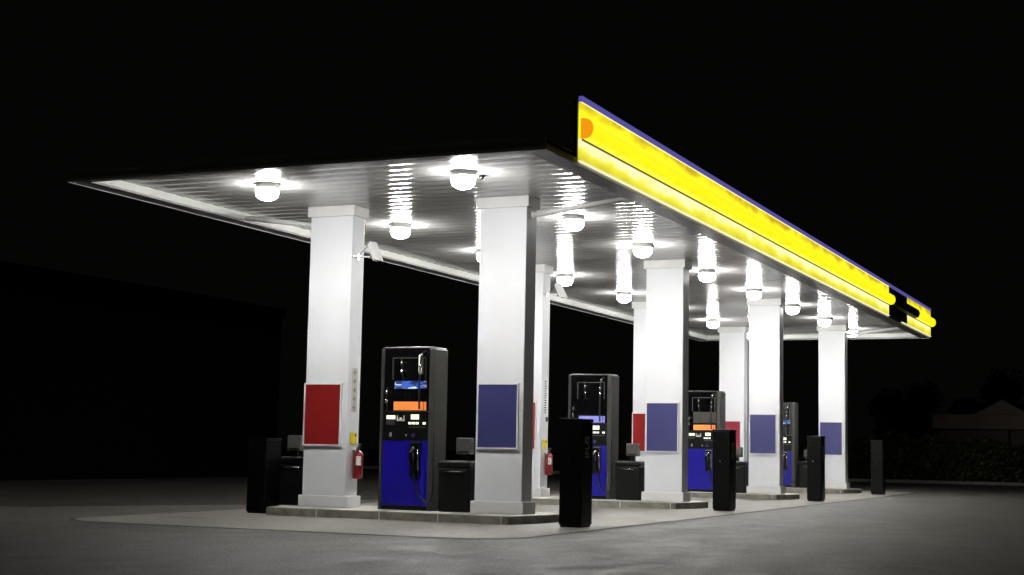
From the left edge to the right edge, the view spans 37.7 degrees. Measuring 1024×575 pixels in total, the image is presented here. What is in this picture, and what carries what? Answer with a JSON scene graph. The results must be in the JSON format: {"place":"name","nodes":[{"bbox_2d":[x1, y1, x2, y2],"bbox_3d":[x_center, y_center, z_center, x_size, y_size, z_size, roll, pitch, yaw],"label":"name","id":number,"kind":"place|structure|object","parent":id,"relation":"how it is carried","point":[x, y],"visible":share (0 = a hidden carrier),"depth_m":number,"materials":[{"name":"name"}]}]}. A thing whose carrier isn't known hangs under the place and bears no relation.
{"place":"outdoors","nodes":[
{"label":"outdoors","id":0,"kind":"place"},
{"bbox_2d":[0,260,285,480],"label":"dark building","id":1,"kind":"structure","parent":0,"point":[102,378],"depth_m":41.11,"materials":[{"name":"black"}]},
{"bbox_2d":[0,469,559,506],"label":"bare ground","id":2,"kind":"structure","parent":0,"point":[139,492],"depth_m":30.66,"materials":[{"name":"soil"}]},
{"bbox_2d":[0,447,1023,574],"bbox_3d":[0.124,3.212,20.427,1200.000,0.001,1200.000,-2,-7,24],"label":"asphalt ground","id":3,"kind":"structure","parent":0,"point":[932,529],"depth_m":15.68,"materials":[{"name":"grey asphalt"}]},
{"bbox_2d":[69,493,915,538],"bbox_3d":[2.855,4.383,30.833,6.578,0.001,29.089,-2,-7,24],"label":"forecourt tar joint","id":4,"kind":"object","parent":3,"relation":"on","point":[73,519],"visible":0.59,"depth_m":18.57,"materials":[{"name":"black"}]},
{"bbox_2d":[75,491,912,537],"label":"forecourt slab","id":5,"kind":"structure","parent":3,"relation":"on","point":[606,517],"depth_m":19.89,"materials":[{"name":"concrete"}]},
{"bbox_2d":[246,438,281,512],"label":"service pillar","id":6,"kind":"structure","parent":5,"relation":"on","point":[263,474],"depth_m":21.87,"materials":[{"name":"black paint"}]},
{"bbox_2d":[248,466,263,507],"bbox_3d":[-3.728,2.901,21.829,0.240,0.601,0.003,-2,-7,24],"label":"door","id":7,"kind":"structure","parent":6,"relation":"in","point":[255,492],"depth_m":21.83,"materials":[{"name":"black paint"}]},
{"bbox_2d":[266,505,558,524],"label":"pump island","id":8,"kind":"structure","parent":5,"relation":"on","point":[366,512],"depth_m":20.55,"materials":[{"name":"concrete"}]},
{"bbox_2d":[279,457,302,505],"bbox_3d":[-3.158,2.871,22.277,0.496,0.708,0.485,-2,-7,24],"label":"litter bin","id":9,"kind":"object","parent":8,"relation":"on","point":[291,478],"visible":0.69,"depth_m":22.09,"materials":[{"name":"black plastic"}]},
{"bbox_2d":[287,435,303,456],"bbox_3d":[-3.279,2.753,22.703,0.230,1.030,0.144,-2,-7,24],"label":"towel dispenser","id":10,"kind":"object","parent":8,"relation":"on","point":[295,445],"visible":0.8,"depth_m":22.69,"materials":[{"name":"grey plastic"}]},
{"bbox_2d":[298,205,368,507],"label":"canopy column","id":11,"kind":"structure","parent":8,"relation":"on","point":[335,308],"depth_m":21.98,"materials":[{"name":"white paint"}]},
{"bbox_2d":[302,383,342,445],"bbox_3d":[-2.760,1.847,21.854,0.630,0.910,0.030,-2,-7,24],"label":"frame","id":12,"kind":"object","parent":11,"relation":"attached to","point":[322,415],"depth_m":21.84,"materials":[{"name":"white"}]},
{"bbox_2d":[350,432,356,443],"bbox_3d":[-2.305,2.196,21.840,0.015,0.170,0.180,-2,-7,24],"label":"yellow tag","id":13,"kind":"object","parent":11,"relation":"attached to","point":[353,438],"visible":1,"depth_m":21.83,"materials":[{"name":"yellow"}]},
{"bbox_2d":[351,368,357,411],"bbox_3d":[-2.301,1.495,21.909,0.005,0.642,0.170,-2,-7,24],"label":"warning sticker","id":14,"kind":"object","parent":11,"relation":"attached to","point":[354,383],"visible":1,"depth_m":21.91,"materials":[{"name":"beige paper"}]},
{"bbox_2d":[351,444,362,478],"bbox_3d":[-2.248,2.523,21.761,0.167,0.505,0.184,-2,-7,24],"label":"fire extinguisher","id":15,"kind":"object","parent":11,"relation":"attached to","point":[357,464],"visible":1,"depth_m":21.71,"materials":[{"name":"red metal"}]},
{"bbox_2d":[352,242,382,261],"bbox_3d":[-2.076,-0.524,21.985,0.458,0.311,0.242,-2,-7,24],"label":"security camera","id":16,"kind":"object","parent":11,"relation":"attached to","point":[373,247],"visible":1,"depth_m":21.96,"materials":[{"name":"silver metal"}]},
{"bbox_2d":[66,98,929,340],"bbox_3d":[3.051,-0.374,31.331,6.833,0.819,28.516,-2,-7,24],"label":"petrol station canopy","id":17,"kind":"object","parent":11,"relation":"on","point":[440,213],"visible":0.69,"depth_m":22.66,"materials":[{"name":"metal"}]},
{"bbox_2d":[255,182,279,200],"bbox_3d":[-3.319,-1.301,20.354,0.332,0.245,0.332,-2,-7,24],"label":"ceiling lamp","id":18,"kind":"object","parent":17,"relation":"attached to","point":[267,191],"visible":1,"depth_m":20.23,"materials":[{"name":"white glass"}]},
{"bbox_2d":[245,216,310,227],"bbox_3d":[-3.497,-0.984,22.753,1.306,0.271,0.110,-2,-7,24],"label":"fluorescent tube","id":19,"kind":"object","parent":17,"relation":"attached to","point":[278,221],"visible":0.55,"depth_m":22.74,"materials":[{"name":"white"}]},
{"bbox_2d":[390,223,410,238],"bbox_3d":[-1.770,-0.897,23.823,0.332,0.245,0.332,-2,-7,24],"label":"ceiling lamp","id":20,"kind":"object","parent":17,"relation":"attached to","point":[400,230],"visible":1,"depth_m":23.70,"materials":[{"name":"white glass"}]},
{"bbox_2d":[450,169,475,188],"bbox_3d":[-0.623,-1.378,19.159,0.332,0.245,0.332,-2,-7,24],"label":"ceiling lamp","id":21,"kind":"object","parent":17,"relation":"attached to","point":[462,178],"visible":1,"depth_m":19.04,"materials":[{"name":"white glass"}]},
{"bbox_2d":[476,249,479,261],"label":"ceiling lamp","id":22,"kind":"object","parent":17,"relation":"attached to","point":[478,254],"visible":0.19,"depth_m":26.64,"materials":[{"name":"white glass"}]},
{"bbox_2d":[557,274,572,285],"bbox_3d":[1.068,-0.157,30.178,0.332,0.245,0.332,-2,-7,24],"label":"ceiling lamp","id":23,"kind":"object","parent":17,"relation":"attached to","point":[565,279],"visible":0.96,"depth_m":30.05,"materials":[{"name":"white glass"}]},
{"bbox_2d":[562,214,583,230],"bbox_3d":[0.926,-0.974,22.628,0.332,0.245,0.332,-2,-7,24],"label":"ceiling lamp","id":24,"kind":"object","parent":17,"relation":"attached to","point":[573,222],"visible":1,"depth_m":22.50,"materials":[{"name":"white glass"}]},
{"bbox_2d":[617,292,631,302],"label":"ceiling lamp","id":25,"kind":"object","parent":17,"relation":"attached to","point":[623,297],"visible":1,"depth_m":33.25,"materials":[{"name":"white glass"}]},
{"bbox_2d":[633,243,651,256],"bbox_3d":[2.223,-0.635,25.533,0.332,0.245,0.332,-2,-7,24],"label":"ceiling lamp","id":26,"kind":"object","parent":17,"relation":"hanging from","point":[642,249],"visible":1,"depth_m":25.41,"materials":[{"name":"white glass"}]},
{"bbox_2d":[698,269,715,281],"bbox_3d":[3.764,-0.233,28.984,0.332,0.245,0.332,-2,-7,24],"label":"ceiling lamp","id":27,"kind":"object","parent":17,"relation":"attached to","point":[706,275],"visible":1,"depth_m":28.86,"materials":[{"name":"white glass"}]},
{"bbox_2d":[707,319,718,327],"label":"ceiling lamp","id":28,"kind":"object","parent":17,"relation":"attached to","point":[712,323],"visible":1,"depth_m":39.57,"materials":[{"name":"white glass"}]},
{"bbox_2d":[746,288,761,299],"bbox_3d":[5.191,0.139,32.180,0.332,0.245,0.332,-2,-7,24],"label":"ceiling lamp","id":29,"kind":"object","parent":17,"relation":"hanging from","point":[753,293],"visible":1,"depth_m":32.05,"materials":[{"name":"white glass"}]},
{"bbox_2d":[578,96,935,336],"bbox_3d":[6.437,-0.446,30.348,0.181,0.796,27.440,-2,-7,24],"label":"illuminated sign","id":30,"kind":"object","parent":17,"relation":"attached to","point":[612,146],"visible":1,"depth_m":23.16,"materials":[{"name":"yellow plastic"}]},
{"bbox_2d":[785,304,799,313],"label":"ceiling lamp","id":31,"kind":"object","parent":17,"relation":"attached to","point":[792,308],"visible":1,"depth_m":35.24,"materials":[{"name":"white glass"}]},
{"bbox_2d":[818,317,830,325],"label":"ceiling lamp","id":32,"kind":"object","parent":17,"relation":"hanging from","point":[823,321],"visible":1,"depth_m":38.38,"materials":[{"name":"white glass"}]},
{"bbox_2d":[847,328,857,336],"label":"ceiling lamp","id":33,"kind":"object","parent":17,"relation":"attached to","point":[851,330],"visible":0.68,"depth_m":41.58,"materials":[{"name":"white glass"}]},
{"bbox_2d":[378,347,447,510],"bbox_3d":[-1.416,2.009,21.410,0.890,2.304,0.500,-2,-7,24],"label":"fuel dispenser","id":34,"kind":"object","parent":8,"relation":"on","point":[412,440],"visible":0.99,"depth_m":21.27,"materials":[{"name":"black plastic"}]},
{"bbox_2d":[438,460,474,512],"bbox_3d":[-0.729,2.786,21.048,0.496,0.708,0.485,-2,-7,24],"label":"litter bin","id":35,"kind":"object","parent":8,"relation":"on","point":[456,486],"visible":0.81,"depth_m":20.85,"materials":[{"name":"black plastic"}]},
{"bbox_2d":[456,438,473,460],"bbox_3d":[-0.676,2.663,21.397,0.230,1.030,0.144,-2,-7,24],"label":"towel dispenser","id":36,"kind":"object","parent":35,"relation":"on","point":[465,447],"visible":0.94,"depth_m":21.39,"materials":[{"name":"black plastic"}]},
{"bbox_2d":[470,195,540,514],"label":"canopy column","id":37,"kind":"structure","parent":8,"relation":"on","point":[506,333],"depth_m":20.85,"materials":[{"name":"white paint"}]},
{"bbox_2d":[476,383,518,449],"bbox_3d":[-0.200,1.774,20.719,0.630,0.910,0.030,-2,-7,24],"label":"frame","id":38,"kind":"object","parent":37,"relation":"attached to","point":[497,419],"depth_m":20.71,"materials":[{"name":"white"}]},
{"bbox_2d":[531,197,628,218],"bbox_3d":[0.958,-1.110,20.779,1.465,0.272,0.110,-2,-7,24],"label":"drain pipe","id":39,"kind":"object","parent":37,"relation":"attached to","point":[534,215],"visible":0.91,"depth_m":20.77,"materials":[{"name":"white metal"}]},
{"bbox_2d":[559,418,593,527],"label":"service pillar","id":40,"kind":"structure","parent":5,"relation":"on","point":[575,482],"depth_m":19.60,"materials":[{"name":"black paint"}]},
{"bbox_2d":[561,459,578,519],"bbox_3d":[0.757,2.630,19.560,0.240,0.780,0.003,-2,-7,24],"label":"door","id":41,"kind":"structure","parent":40,"relation":"in","point":[570,470],"depth_m":19.56,"materials":[{"name":"black paint"}]},
{"bbox_2d":[532,496,707,508],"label":"pump island","id":42,"kind":"structure","parent":5,"relation":"on","point":[554,500],"depth_m":26.84,"materials":[{"name":"concrete"}]},
{"bbox_2d":[532,264,552,496],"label":"canopy column","id":43,"kind":"structure","parent":42,"relation":"on","point":[544,272],"depth_m":28.46,"materials":[{"name":"white paint"}]},
{"bbox_2d":[532,401,536,449],"bbox_3d":[0.168,2.611,28.413,0.630,0.910,0.030,-2,-7,24],"label":"column poster","id":44,"kind":"object","parent":43,"relation":"attached to","point":[534,422],"depth_m":28.30,"materials":[{"name":"red"}]},
{"bbox_2d":[543,439,546,447],"bbox_3d":[0.624,2.960,28.399,0.015,0.170,0.180,-2,-7,24],"label":"yellow tag","id":45,"kind":"object","parent":43,"relation":"attached to","point":[544,443],"visible":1,"depth_m":28.39,"materials":[{"name":"yellow plastic"}]},
{"bbox_2d":[544,381,547,421],"bbox_3d":[0.653,2.167,28.527,0.008,0.775,0.170,-2,-7,24],"label":"warning sticker","id":46,"kind":"object","parent":43,"relation":"attached to","point":[546,403],"visible":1,"depth_m":28.50,"materials":[{"name":"grey"}]},
{"bbox_2d":[543,448,552,474],"bbox_3d":[0.681,3.287,28.320,0.167,0.505,0.184,-2,-7,24],"label":"fire extinguisher","id":47,"kind":"object","parent":43,"relation":"attached to","point":[548,463],"visible":1,"depth_m":28.27,"materials":[{"name":"red metal"}]},
{"bbox_2d":[543,283,567,298],"bbox_3d":[0.856,0.061,28.564,0.458,0.311,0.242,-2,-7,24],"label":"security camera","id":48,"kind":"object","parent":43,"relation":"attached to","point":[560,290],"visible":1,"depth_m":28.54,"materials":[{"name":"white"}]},
{"bbox_2d":[568,374,618,499],"bbox_3d":[1.512,2.773,27.969,0.890,2.304,0.500,-2,-7,24],"label":"fuel dispenser","id":49,"kind":"object","parent":42,"relation":"on","point":[595,397],"visible":0.66,"depth_m":27.79,"materials":[{"name":"black plastic"}]},
{"bbox_2d":[615,461,644,500],"bbox_3d":[2.200,3.550,27.607,0.496,0.708,0.485,-2,-7,24],"label":"litter bin","id":50,"kind":"object","parent":42,"relation":"on","point":[630,475],"visible":0.84,"depth_m":27.41,"materials":[{"name":"black plastic"}]},
{"bbox_2d":[626,444,639,460],"bbox_3d":[2.252,3.427,27.956,0.230,1.030,0.144,-2,-7,24],"label":"towel dispenser","id":51,"kind":"object","parent":42,"relation":"on","point":[633,451],"visible":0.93,"depth_m":27.94,"materials":[{"name":"grey plastic"}]},
{"bbox_2d":[641,259,691,501],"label":"canopy column","id":52,"kind":"structure","parent":42,"relation":"on","point":[667,341],"depth_m":27.41,"materials":[{"name":"white paint"}]},
{"bbox_2d":[645,402,678,452],"bbox_3d":[2.728,2.538,27.278,0.630,0.910,0.030,-2,-7,24],"label":"poster panel","id":53,"kind":"object","parent":52,"relation":"attached to","point":[661,426],"depth_m":27.27,"materials":[{"name":"blue"}]},
{"bbox_2d":[712,429,736,510],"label":"service pillar","id":54,"kind":"structure","parent":5,"relation":"on","point":[724,469],"depth_m":26.17,"materials":[{"name":"black paint"}]},
{"bbox_2d":[714,460,727,504],"bbox_3d":[3.641,3.394,26.129,0.240,0.780,0.003,-2,-7,24],"label":"door","id":55,"kind":"structure","parent":54,"relation":"in","point":[721,468],"depth_m":26.13,"materials":[{"name":"black paint"}]},
{"bbox_2d":[688,491,799,499],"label":"pump island","id":56,"kind":"structure","parent":5,"relation":"on","point":[789,496],"depth_m":33.27,"materials":[{"name":"concrete"}]},
{"bbox_2d":[632,302,645,460],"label":"canopy column","id":57,"kind":"structure","parent":56,"relation":"on","point":[639,360],"depth_m":35.23,"materials":[{"name":"white paint"}]},
{"bbox_2d":[632,413,644,451],"bbox_3d":[3.097,3.375,34.972,0.630,0.910,0.030,-2,-7,24],"label":"poster panel","id":58,"kind":"object","parent":57,"relation":"attached to","point":[638,428],"depth_m":35.03,"materials":[{"name":"red"}]},
{"bbox_2d":[688,391,725,491],"bbox_3d":[4.441,3.537,34.528,0.890,2.304,0.500,-2,-7,24],"label":"fuel dispenser","id":59,"kind":"object","parent":56,"relation":"on","point":[706,412],"visible":0.82,"depth_m":34.40,"materials":[{"name":"black plastic"}]},
{"bbox_2d":[736,447,742,460],"bbox_3d":[5.181,4.191,34.515,0.230,1.030,0.144,-2,-7,24],"label":"towel dispenser","id":60,"kind":"object","parent":56,"relation":"on","point":[739,451],"visible":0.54,"depth_m":34.48,"materials":[{"name":"grey plastic"}]},
{"bbox_2d":[736,461,748,492],"bbox_3d":[5.128,4.314,34.166,0.496,0.708,0.485,-2,-7,24],"label":"litter bin","id":61,"kind":"object","parent":56,"relation":"on","point":[742,473],"visible":0.34,"depth_m":33.93,"materials":[{"name":"black plastic"}]},
{"bbox_2d":[746,299,785,493],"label":"canopy column","id":62,"kind":"structure","parent":56,"relation":"on","point":[765,366],"depth_m":33.97,"materials":[{"name":"white paint"}]},
{"bbox_2d":[749,414,776,454],"bbox_3d":[5.657,3.302,33.837,0.630,0.910,0.030,-2,-7,24],"label":"poster panel","id":63,"kind":"object","parent":62,"relation":"attached to","point":[762,433],"depth_m":33.83,"materials":[{"name":"blue"}]},
{"bbox_2d":[806,436,824,500],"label":"service pillar","id":64,"kind":"structure","parent":5,"relation":"on","point":[815,468],"depth_m":32.75,"materials":[{"name":"black paint"}]},
{"bbox_2d":[808,460,818,496],"bbox_3d":[6.582,4.162,32.715,0.240,0.780,0.003,-2,-7,24],"label":"door","id":65,"kind":"structure","parent":64,"relation":"in","point":[813,467],"depth_m":32.72,"materials":[{"name":"black paint"}]},
{"bbox_2d":[786,487,861,493],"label":"pump island","id":66,"kind":"structure","parent":5,"relation":"on","point":[828,490],"depth_m":39.90,"materials":[{"name":"concrete"}]},
{"bbox_2d":[718,327,748,461],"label":"canopy column","id":67,"kind":"structure","parent":66,"relation":"on","point":[733,364],"depth_m":41.70,"materials":[{"name":"white paint"}]},
{"bbox_2d":[725,421,740,446],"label":"poster panel","id":68,"kind":"object","parent":67,"relation":"attached to","point":[732,425],"depth_m":41.47,"materials":[{"name":"red"}]},
{"bbox_2d":[783,402,797,487],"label":"fuel dispenser","id":69,"kind":"object","parent":66,"relation":"on","point":[790,444],"visible":0.48,"depth_m":40.85,"materials":[{"name":"black plastic"}]},
{"bbox_2d":[798,461,806,487],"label":"litter bin","id":70,"kind":"object","parent":66,"relation":"on","point":[802,474],"visible":0.41,"depth_m":40.58,"materials":[{"name":"black plastic"}]},
{"bbox_2d":[817,325,849,488],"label":"canopy column","id":71,"kind":"structure","parent":66,"relation":"on","point":[833,376],"depth_m":40.54,"materials":[{"name":"white paint"}]},
{"bbox_2d":[819,421,842,455],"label":"poster panel","id":72,"kind":"object","parent":71,"relation":"attached to","point":[832,432],"depth_m":40.37,"materials":[{"name":"blue"}]},
{"bbox_2d":[846,327,899,336],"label":"drain pipe","id":73,"kind":"object","parent":71,"relation":"attached to","point":[872,331],"visible":0.95,"depth_m":40.44,"materials":[{"name":"white metal"}]},
{"bbox_2d":[870,440,885,494],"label":"service pillar","id":74,"kind":"structure","parent":5,"relation":"on","point":[878,483],"depth_m":39.26,"materials":[{"name":"black metal"}]},
{"bbox_2d":[872,461,881,490],"bbox_3d":[9.535,4.922,39.231,0.240,0.780,0.003,-2,-7,24],"label":"door","id":75,"kind":"structure","parent":74,"relation":"in","point":[876,466],"depth_m":39.23,"materials":[{"name":"black paint"}]},
{"bbox_2d":[363,466,1023,485],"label":"kerb strip","id":76,"kind":"object","parent":3,"relation":"on","point":[904,481],"depth_m":57.51,"materials":[{"name":"concrete"}]},
{"bbox_2d":[0,0,1023,459],"label":"sky","id":77,"kind":"structure","parent":0,"point":[890,133],"materials":[{"name":"black"}]},
{"bbox_2d":[363,463,1023,482],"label":"grass verge","id":78,"kind":"object","parent":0,"point":[556,467],"depth_m":71.67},
{"bbox_2d":[865,379,945,469],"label":"tree","id":79,"kind":"object","parent":78,"relation":"on","point":[911,419],"visible":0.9,"depth_m":101.72,"materials":[{"name":"green plant"}]},
{"bbox_2d":[798,430,1023,482],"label":"hedge","id":80,"kind":"object","parent":78,"relation":"on","point":[940,450],"visible":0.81,"depth_m":58.89,"materials":[{"name":"green plant"}]},
{"bbox_2d":[948,366,1023,413],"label":"tree","id":81,"kind":"object","parent":78,"relation":"on","point":[999,387],"visible":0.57,"depth_m":105.54,"materials":[{"name":"green plant"}]},
{"bbox_2d":[932,399,1023,479],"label":"distant house","id":82,"kind":"structure","parent":0,"point":[1002,420],"depth_m":67.28,"materials":[{"name":"brown"}]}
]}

